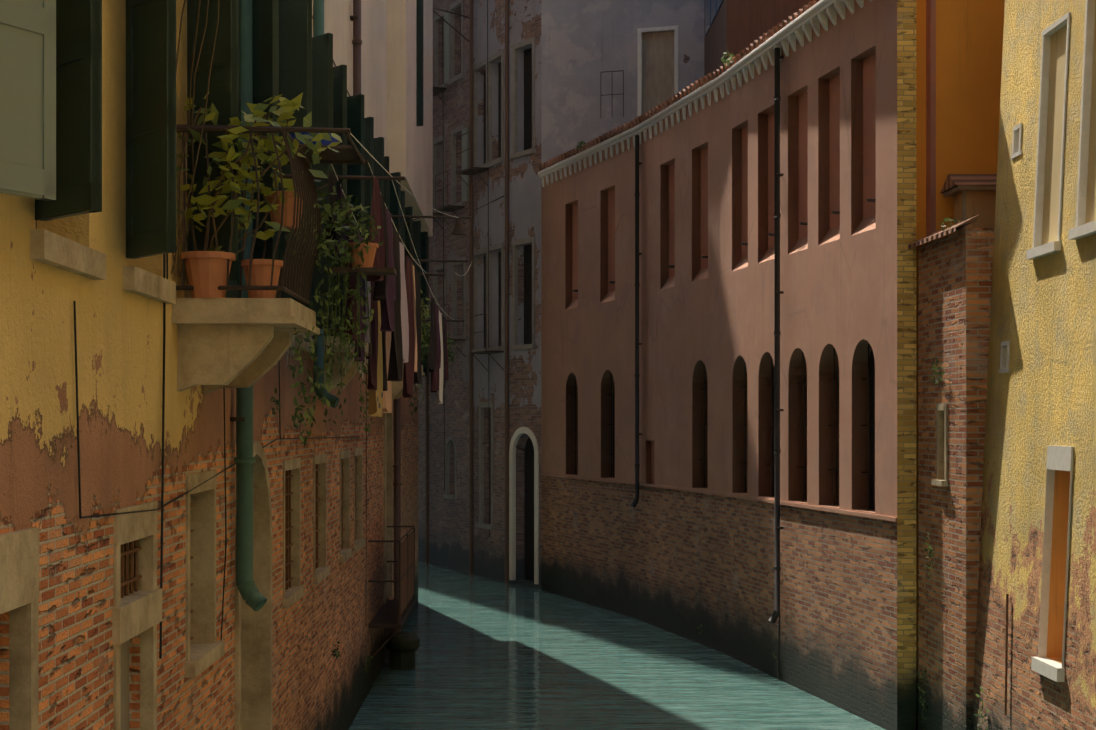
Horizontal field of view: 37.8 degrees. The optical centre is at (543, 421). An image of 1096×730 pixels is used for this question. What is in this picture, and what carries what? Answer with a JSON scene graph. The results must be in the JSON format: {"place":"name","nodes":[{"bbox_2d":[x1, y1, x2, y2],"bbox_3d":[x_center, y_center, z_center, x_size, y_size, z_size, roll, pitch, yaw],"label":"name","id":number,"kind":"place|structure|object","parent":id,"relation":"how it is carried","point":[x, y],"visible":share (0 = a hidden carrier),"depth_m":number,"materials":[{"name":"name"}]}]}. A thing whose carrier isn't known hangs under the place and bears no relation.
{"place":"outdoors","nodes":[
{"label":"outdoors","id":0,"kind":"place"},
{"bbox_2d":[349,561,885,729],"bbox_3d":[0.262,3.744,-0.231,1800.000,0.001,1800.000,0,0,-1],"label":"water","id":1,"kind":"structure","parent":0,"point":[492,655],"depth_m":23.42,"materials":[{"name":"teal liquid"}]},
{"bbox_2d":[0,0,432,729],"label":"building","id":2,"kind":"structure","parent":1,"relation":"in","point":[86,606],"depth_m":9.35,"materials":[{"name":"yellow"}]},
{"bbox_2d":[0,0,427,375],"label":"shutters","id":3,"kind":"object","parent":2,"relation":"attached to","point":[51,107],"visible":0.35,"depth_m":8.26,"materials":[{"name":"green wood"}]},
{"bbox_2d":[159,0,401,658],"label":"pipes","id":4,"kind":"object","parent":2,"relation":"attached to","point":[244,461],"visible":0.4,"depth_m":11.43,"materials":[{"name":"green metal"}]},
{"bbox_2d":[171,124,396,393],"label":"balcony","id":5,"kind":"structure","parent":2,"relation":"attached to","point":[239,342],"depth_m":9.62,"materials":[{"name":"stone"}]},
{"bbox_2d":[171,0,451,399],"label":"potted plants","id":6,"kind":"object","parent":5,"relation":"on","point":[206,272],"visible":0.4,"depth_m":9.62,"materials":[{"name":"green plant"}]},
{"bbox_2d":[312,260,368,391],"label":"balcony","id":7,"kind":"structure","parent":2,"relation":"attached to","point":[347,377],"depth_m":16.07,"materials":[{"name":"stone"}]},
{"bbox_2d":[279,133,471,416],"bbox_3d":[-1.567,-1.256,16.147,1.503,2.428,13.215,0,0,-1],"label":"laundry","id":8,"kind":"object","parent":2,"relation":"attached to","point":[394,302],"visible":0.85,"depth_m":13.42,"materials":[{"name":"fabric"}]},
{"bbox_2d":[391,363,424,398],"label":"balcony","id":9,"kind":"structure","parent":2,"relation":"attached to","point":[397,389],"depth_m":23.07,"materials":[{"name":"stone"}]},
{"bbox_2d":[73,0,989,729],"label":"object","id":10,"kind":"object","parent":2,"relation":"attached to","point":[331,332],"visible":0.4,"depth_m":10.71,"materials":[{"name":"leaf"},{"name":"rubber"}]},
{"bbox_2d":[368,526,419,669],"bbox_3d":[-2.163,2.788,23.581,0.581,2.314,3.129,0,0,-1],"label":"landing","id":11,"kind":"object","parent":1,"relation":"in","point":[401,647],"visible":0.98,"depth_m":24.01,"materials":[{"name":"metal"}]},
{"bbox_2d":[418,0,540,588],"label":"building","id":12,"kind":"structure","parent":1,"relation":"in","point":[496,148],"depth_m":38.23,"materials":[{"name":"grey"}]},
{"bbox_2d":[538,0,1004,729],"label":"pink building","id":13,"kind":"structure","parent":1,"relation":"in","point":[890,108],"depth_m":23.88,"materials":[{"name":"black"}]},
{"bbox_2d":[573,48,875,679],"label":"drainpipes","id":14,"kind":"object","parent":13,"relation":"attached to","point":[775,615],"visible":0.83,"depth_m":23.09,"materials":[{"name":"grey metal"}]},
{"bbox_2d":[908,215,993,729],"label":"garden wall","id":15,"kind":"structure","parent":1,"relation":"in","point":[955,269],"depth_m":17.85,"materials":[{"name":"brick"}]},
{"bbox_2d":[940,174,996,231],"bbox_3d":[5.118,-1.096,18.929,0.660,3.680,0.710,0,0,-1],"label":"flue box","id":16,"kind":"object","parent":15,"relation":"on","point":[973,195],"visible":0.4,"depth_m":18.70,"materials":[{"name":"brown concrete"}]},
{"bbox_2d":[971,0,1095,729],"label":"yellow building","id":17,"kind":"structure","parent":1,"relation":"on","point":[1035,657],"depth_m":15.61,"materials":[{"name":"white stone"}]},
{"bbox_2d":[541,0,813,163],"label":"flank wall","id":18,"kind":"structure","parent":0,"point":[607,65],"depth_m":35.19,"materials":[{"name":"paint"}]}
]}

